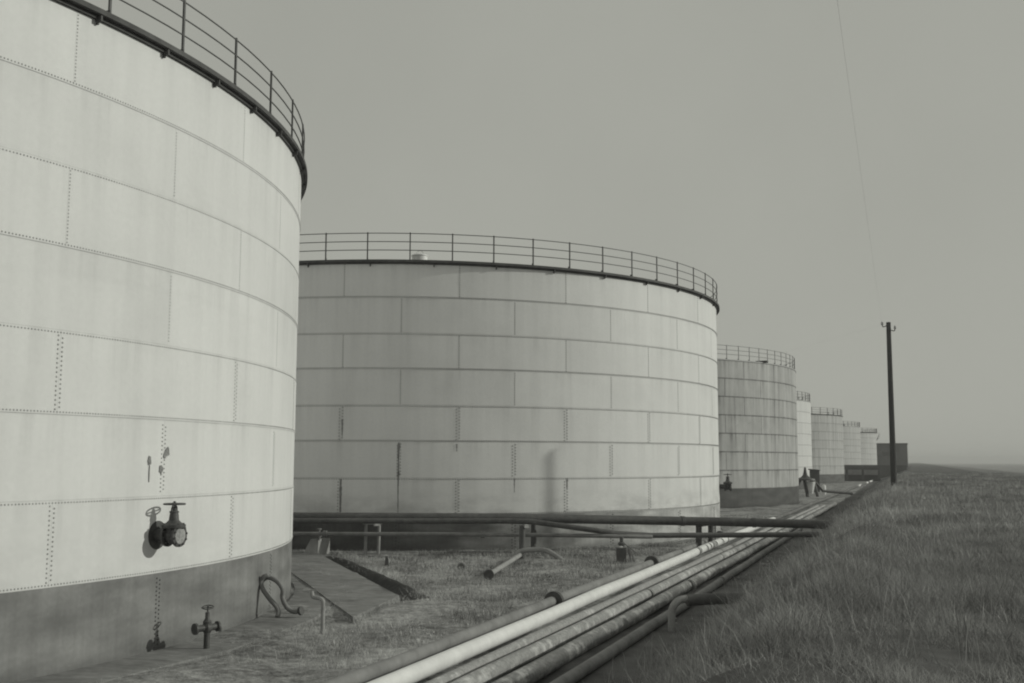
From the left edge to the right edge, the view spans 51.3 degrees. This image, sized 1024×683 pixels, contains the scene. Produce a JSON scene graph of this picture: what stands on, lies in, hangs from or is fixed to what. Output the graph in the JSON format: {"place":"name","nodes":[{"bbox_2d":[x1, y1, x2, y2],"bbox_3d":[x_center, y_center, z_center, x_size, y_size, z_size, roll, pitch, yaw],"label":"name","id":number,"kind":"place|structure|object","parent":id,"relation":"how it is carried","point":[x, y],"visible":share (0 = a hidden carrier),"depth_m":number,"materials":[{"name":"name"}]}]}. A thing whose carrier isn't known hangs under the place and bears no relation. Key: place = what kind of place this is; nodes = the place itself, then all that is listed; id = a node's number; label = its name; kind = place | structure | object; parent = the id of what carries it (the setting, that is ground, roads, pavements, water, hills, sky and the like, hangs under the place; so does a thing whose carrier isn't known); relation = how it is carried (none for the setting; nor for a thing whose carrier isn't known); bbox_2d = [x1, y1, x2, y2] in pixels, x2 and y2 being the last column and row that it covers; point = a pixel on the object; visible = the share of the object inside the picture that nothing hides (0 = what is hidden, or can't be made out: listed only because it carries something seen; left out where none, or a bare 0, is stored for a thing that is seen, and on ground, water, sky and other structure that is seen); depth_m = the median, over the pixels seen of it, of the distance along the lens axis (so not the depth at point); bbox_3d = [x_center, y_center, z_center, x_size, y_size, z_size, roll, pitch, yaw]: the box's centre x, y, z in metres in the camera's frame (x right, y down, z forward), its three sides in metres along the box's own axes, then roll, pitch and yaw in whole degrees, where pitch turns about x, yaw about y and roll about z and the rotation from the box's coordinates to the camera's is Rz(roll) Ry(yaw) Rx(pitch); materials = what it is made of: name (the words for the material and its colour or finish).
{"place":"outdoors","nodes":[
{"label":"outdoors","id":0,"kind":"place"},
{"bbox_2d":[10,573,330,682],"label":"apron paving","id":1,"kind":"structure","parent":0,"point":[175,654],"depth_m":20.41,"materials":[{"name":"concrete"}]},
{"bbox_2d":[191,605,220,648],"bbox_3d":[-5.990,5.617,20.908,0.242,0.869,0.544,-5,-8,41],"label":"drain valve","id":2,"kind":"object","parent":1,"relation":"on","point":[208,626],"visible":0.99,"depth_m":20.86,"materials":[{"name":"metal"}]},
{"bbox_2d":[291,549,398,622],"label":"walkway paving","id":3,"kind":"structure","parent":0,"point":[363,594],"depth_m":31.17,"materials":[{"name":"concrete"}]},
{"bbox_2d":[9,463,1023,682],"bbox_3d":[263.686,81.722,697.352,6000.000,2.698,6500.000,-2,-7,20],"label":"ground","id":4,"kind":"structure","parent":0,"point":[216,669],"depth_m":22.00,"materials":[{"name":"soil"}]},
{"bbox_2d":[0,0,307,682],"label":"storage tank","id":5,"kind":"object","parent":4,"relation":"on","point":[152,189],"visible":0.99,"depth_m":20.60,"materials":[{"name":"white metal"}]},
{"bbox_2d":[259,573,280,616],"bbox_3d":[-5.729,6.007,25.247,0.623,1.007,0.163,-3,-7,25],"label":"swan neck hose","id":6,"kind":"object","parent":5,"relation":"attached to","point":[270,599],"visible":1,"depth_m":25.23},
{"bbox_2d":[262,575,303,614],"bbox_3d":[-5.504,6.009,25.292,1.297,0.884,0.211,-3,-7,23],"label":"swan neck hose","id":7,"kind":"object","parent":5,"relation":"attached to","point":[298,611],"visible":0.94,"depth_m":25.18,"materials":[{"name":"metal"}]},
{"bbox_2d":[304,528,329,553],"bbox_3d":[-7.780,7.942,42.440,0.769,1.040,0.786,-2,-7,20],"label":"concrete pedestal","id":8,"kind":"object","parent":4,"relation":"on","point":[319,545],"visible":0.8,"depth_m":42.19,"materials":[{"name":"grey concrete"}]},
{"bbox_2d":[310,591,324,633],"bbox_3d":[-4.221,5.896,23.139,0.453,0.921,0.111,-5,-8,36],"label":"stub pipe","id":9,"kind":"object","parent":4,"relation":"on","point":[322,600],"visible":0.99,"depth_m":23.00,"materials":[{"name":"grey metal"}]},
{"bbox_2d":[362,524,381,553],"bbox_3d":[-5.603,7.773,41.961,0.929,1.481,0.446,0,-6,-2],"label":"pipe trestle","id":10,"kind":"object","parent":4,"relation":"on","point":[378,538],"visible":0.56,"depth_m":42.05,"materials":[{"name":"grey metal"}]},
{"bbox_2d":[325,556,429,599],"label":"earth ridge","id":11,"kind":"structure","parent":4,"relation":"on","point":[392,585],"depth_m":31.81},
{"bbox_2d":[385,556,388,565],"bbox_3d":[-4.460,7.814,37.998,0.140,0.340,0.140,0,-6,-2],"label":"marker post","id":12,"kind":"object","parent":4,"relation":"on","point":[386,559],"visible":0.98,"depth_m":37.94,"materials":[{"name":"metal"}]},
{"bbox_2d":[84,538,704,682],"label":"weed tufts","id":13,"kind":"object","parent":4,"relation":"on","point":[338,554],"visible":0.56,"depth_m":32.20,"materials":[{"name":"grey plant"}]},
{"bbox_2d":[457,562,465,569],"bbox_3d":[-1.711,7.640,36.224,0.306,0.306,0.108,0,-6,1],"label":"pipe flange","id":14,"kind":"object","parent":4,"relation":"on","point":[461,564],"visible":0.84,"depth_m":36.19,"materials":[{"name":"grey metal"}]},
{"bbox_2d":[484,553,522,579],"bbox_3d":[-0.173,7.774,37.282,0.323,0.318,7.288,-1,-6,9],"label":"loose pipe","id":15,"kind":"object","parent":4,"relation":"on","point":[489,573],"visible":1,"depth_m":35.49,"materials":[{"name":"metal"}]},
{"bbox_2d":[292,232,731,550],"bbox_3d":[-5.320,3.883,61.021,34.708,13.260,34.340,-2,-7,20],"label":"storage tank","id":16,"kind":"object","parent":4,"relation":"on","point":[424,385],"visible":0.63,"depth_m":45.00,"materials":[{"name":"white metal"}]},
{"bbox_2d":[266,514,769,669],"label":"lawn grass","id":17,"kind":"structure","parent":4,"relation":"on","point":[468,595],"depth_m":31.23,"materials":[{"name":"grey plant"}]},
{"bbox_2d":[519,524,536,558],"bbox_3d":[0.629,7.846,42.118,0.410,1.402,3.260,-1,-6,7],"label":"pipe trestle","id":18,"kind":"object","parent":4,"relation":"on","point":[522,527],"visible":0.55,"depth_m":40.70,"materials":[{"name":"metal"}]},
{"bbox_2d":[293,518,823,537],"bbox_3d":[-2.114,7.351,42.125,30.229,0.780,1.908,0,-6,1],"label":"cross pipe","id":19,"kind":"object","parent":18,"relation":"on","point":[519,521],"visible":0.69,"depth_m":41.54,"materials":[{"name":"metal"}]},
{"bbox_2d":[293,530,652,538],"bbox_3d":[-5.634,7.590,42.056,22.324,0.300,0.964,0,-6,3],"label":"cross pipe","id":20,"kind":"object","parent":19,"relation":"attached to","point":[326,533],"visible":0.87,"depth_m":41.67,"materials":[{"name":"grey metal"}]},
{"bbox_2d":[293,512,838,528],"bbox_3d":[-1.505,7.376,43.816,31.461,0.770,3.137,0,-6,-2],"label":"cross pipe","id":21,"kind":"object","parent":18,"relation":"on","point":[674,520],"visible":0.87,"depth_m":44.04,"materials":[{"name":"metal"}]},
{"bbox_2d":[330,526,728,552],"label":"foundation kerb","id":22,"kind":"structure","parent":4,"relation":"on","point":[723,528],"depth_m":44.94,"materials":[{"name":"concrete"}]},
{"bbox_2d":[322,527,746,682],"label":"flanged pipe","id":23,"kind":"object","parent":4,"relation":"on","point":[368,673],"visible":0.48,"depth_m":22.72,"materials":[{"name":"metal"}]},
{"bbox_2d":[514,547,564,559],"bbox_3d":[1.070,8.082,40.292,2.074,0.592,0.393,-2,-7,20],"label":"bent pipe","id":24,"kind":"object","parent":4,"relation":"on","point":[542,550],"visible":0.91,"depth_m":40.35,"materials":[{"name":"grey metal"}]},
{"bbox_2d":[335,537,804,642],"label":"stone chips","id":25,"kind":"object","parent":4,"relation":"on","point":[516,594],"visible":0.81,"depth_m":28.82,"materials":[{"name":"stone"}]},
{"bbox_2d":[367,517,775,682],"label":"white pipe","id":26,"kind":"object","parent":4,"relation":"on","point":[429,666],"visible":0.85,"depth_m":22.70,"materials":[{"name":"metal"}]},
{"bbox_2d":[425,505,818,682],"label":"rusty pipe","id":27,"kind":"object","parent":4,"relation":"on","point":[495,655],"visible":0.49,"depth_m":23.15,"materials":[{"name":"grey metal"}]},
{"bbox_2d":[616,537,639,561],"bbox_3d":[4.290,7.693,39.386,1.005,0.929,0.550,-2,-7,20],"label":"lever valve","id":28,"kind":"object","parent":4,"relation":"on","point":[620,552],"visible":1,"depth_m":39.35,"materials":[{"name":"metal"}]},
{"bbox_2d":[450,505,825,682],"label":"rusty pipe","id":29,"kind":"object","parent":4,"relation":"on","point":[494,670],"visible":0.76,"depth_m":22.80,"materials":[{"name":"grey metal"}]},
{"bbox_2d":[492,502,836,682],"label":"rusty pipe","id":30,"kind":"object","parent":4,"relation":"on","point":[544,666],"visible":0.86,"depth_m":23.04,"materials":[{"name":"grey metal"}]},
{"bbox_2d":[550,518,817,682],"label":"dark pipe","id":31,"kind":"object","parent":4,"relation":"on","point":[593,663],"visible":0.84,"depth_m":22.11,"materials":[{"name":"grey metal"}]},
{"bbox_2d":[696,526,716,546],"bbox_3d":[8.510,8.498,46.408,0.277,1.102,2.596,-3,-7,29],"label":"pipe trestle","id":32,"kind":"object","parent":4,"relation":"on","point":[699,530],"visible":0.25,"depth_m":45.37,"materials":[{"name":"metal"}]},
{"bbox_2d":[668,592,754,631],"bbox_3d":[4.875,5.995,23.624,2.974,0.876,0.299,1,-6,-8],"label":"riser pipe","id":33,"kind":"object","parent":4,"relation":"on","point":[698,599],"visible":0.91,"depth_m":23.46,"materials":[{"name":"metal"}]},
{"bbox_2d":[717,345,799,507],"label":"storage tank","id":34,"kind":"object","parent":4,"relation":"on","point":[758,437],"visible":0.25,"depth_m":89.17,"materials":[{"name":"metal"}]},
{"bbox_2d":[796,391,811,488],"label":"storage tank","id":35,"kind":"object","parent":4,"relation":"on","point":[804,433],"visible":0.11,"depth_m":145.62,"materials":[{"name":"white metal"}]},
{"bbox_2d":[808,469,819,491],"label":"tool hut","id":36,"kind":"object","parent":4,"relation":"on","point":[814,473],"visible":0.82,"depth_m":131.50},
{"bbox_2d":[775,480,873,518],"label":"patched pipe","id":37,"kind":"object","parent":4,"relation":"on","point":[782,515],"visible":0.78,"depth_m":90.16,"materials":[{"name":"grey metal"}]},
{"bbox_2d":[799,467,852,496],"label":"pipe manifold","id":38,"kind":"object","parent":4,"relation":"on","point":[811,487],"visible":0.9,"depth_m":113.29,"materials":[{"name":"metal"}]},
{"bbox_2d":[811,407,844,482],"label":"storage tank","id":39,"kind":"object","parent":4,"relation":"on","point":[827,446],"visible":0.32,"depth_m":188.41,"materials":[{"name":"metal"}]},
{"bbox_2d":[843,421,860,464],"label":"storage tank","id":40,"kind":"object","parent":4,"relation":"on","point":[852,444],"visible":0.15,"depth_m":251.62,"materials":[{"name":"metal"}]},
{"bbox_2d":[844,467,880,480],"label":"loading shed","id":41,"kind":"structure","parent":4,"relation":"on","point":[862,473],"depth_m":206.66,"materials":[{"name":"concrete"}]},
{"bbox_2d":[860,428,876,464],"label":"storage tank","id":42,"kind":"object","parent":4,"relation":"on","point":[868,449],"visible":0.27,"depth_m":300.27,"materials":[{"name":"metal"}]},
{"bbox_2d":[844,465,906,477],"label":"wall","id":43,"kind":"structure","parent":4,"relation":"on","point":[884,471],"depth_m":244.69,"materials":[{"name":"grey concrete"}]},
{"bbox_2d":[881,322,896,485],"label":"utility pole","id":44,"kind":"object","parent":4,"relation":"on","point":[893,471],"visible":0.98,"depth_m":70.51,"materials":[{"name":"wood"}]},
{"bbox_2d":[837,1,879,306],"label":"wire","id":45,"kind":"object","parent":44,"relation":"attached to","point":[854,126],"visible":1,"depth_m":26.17,"materials":[{"name":"grey metal"}]},
{"bbox_2d":[877,443,907,466],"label":"warehouse","id":46,"kind":"structure","parent":4,"relation":"on","point":[901,454],"depth_m":386.39,"materials":[{"name":"paint"}]},
{"bbox_2d":[882,452,889,455],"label":"window","id":47,"kind":"structure","parent":46,"relation":"in","point":[887,453],"depth_m":386.82,"materials":[{"name":"glass"}]},
{"bbox_2d":[85,0,1023,463],"label":"sky","id":48,"kind":"structure","parent":0,"point":[717,138],"materials":[{"name":"grey"}]},
{"bbox_2d":[578,472,1023,682],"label":"matted grass","id":49,"kind":"structure","parent":0,"point":[846,609],"depth_m":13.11,"materials":[{"name":"plant"}]},
{"bbox_2d":[794,528,821,537],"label":"broken slab","id":50,"kind":"structure","parent":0,"point":[808,530],"depth_m":53.86,"materials":[{"name":"concrete"}]},
{"bbox_2d":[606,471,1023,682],"bbox_3d":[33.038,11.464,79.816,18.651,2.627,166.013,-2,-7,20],"label":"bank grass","id":51,"kind":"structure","parent":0,"point":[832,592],"depth_m":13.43,"materials":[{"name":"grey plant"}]},
{"bbox_2d":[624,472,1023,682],"bbox_3d":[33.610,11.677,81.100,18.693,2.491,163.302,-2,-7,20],"label":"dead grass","id":52,"kind":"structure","parent":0,"point":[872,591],"depth_m":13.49,"materials":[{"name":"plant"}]}
]}

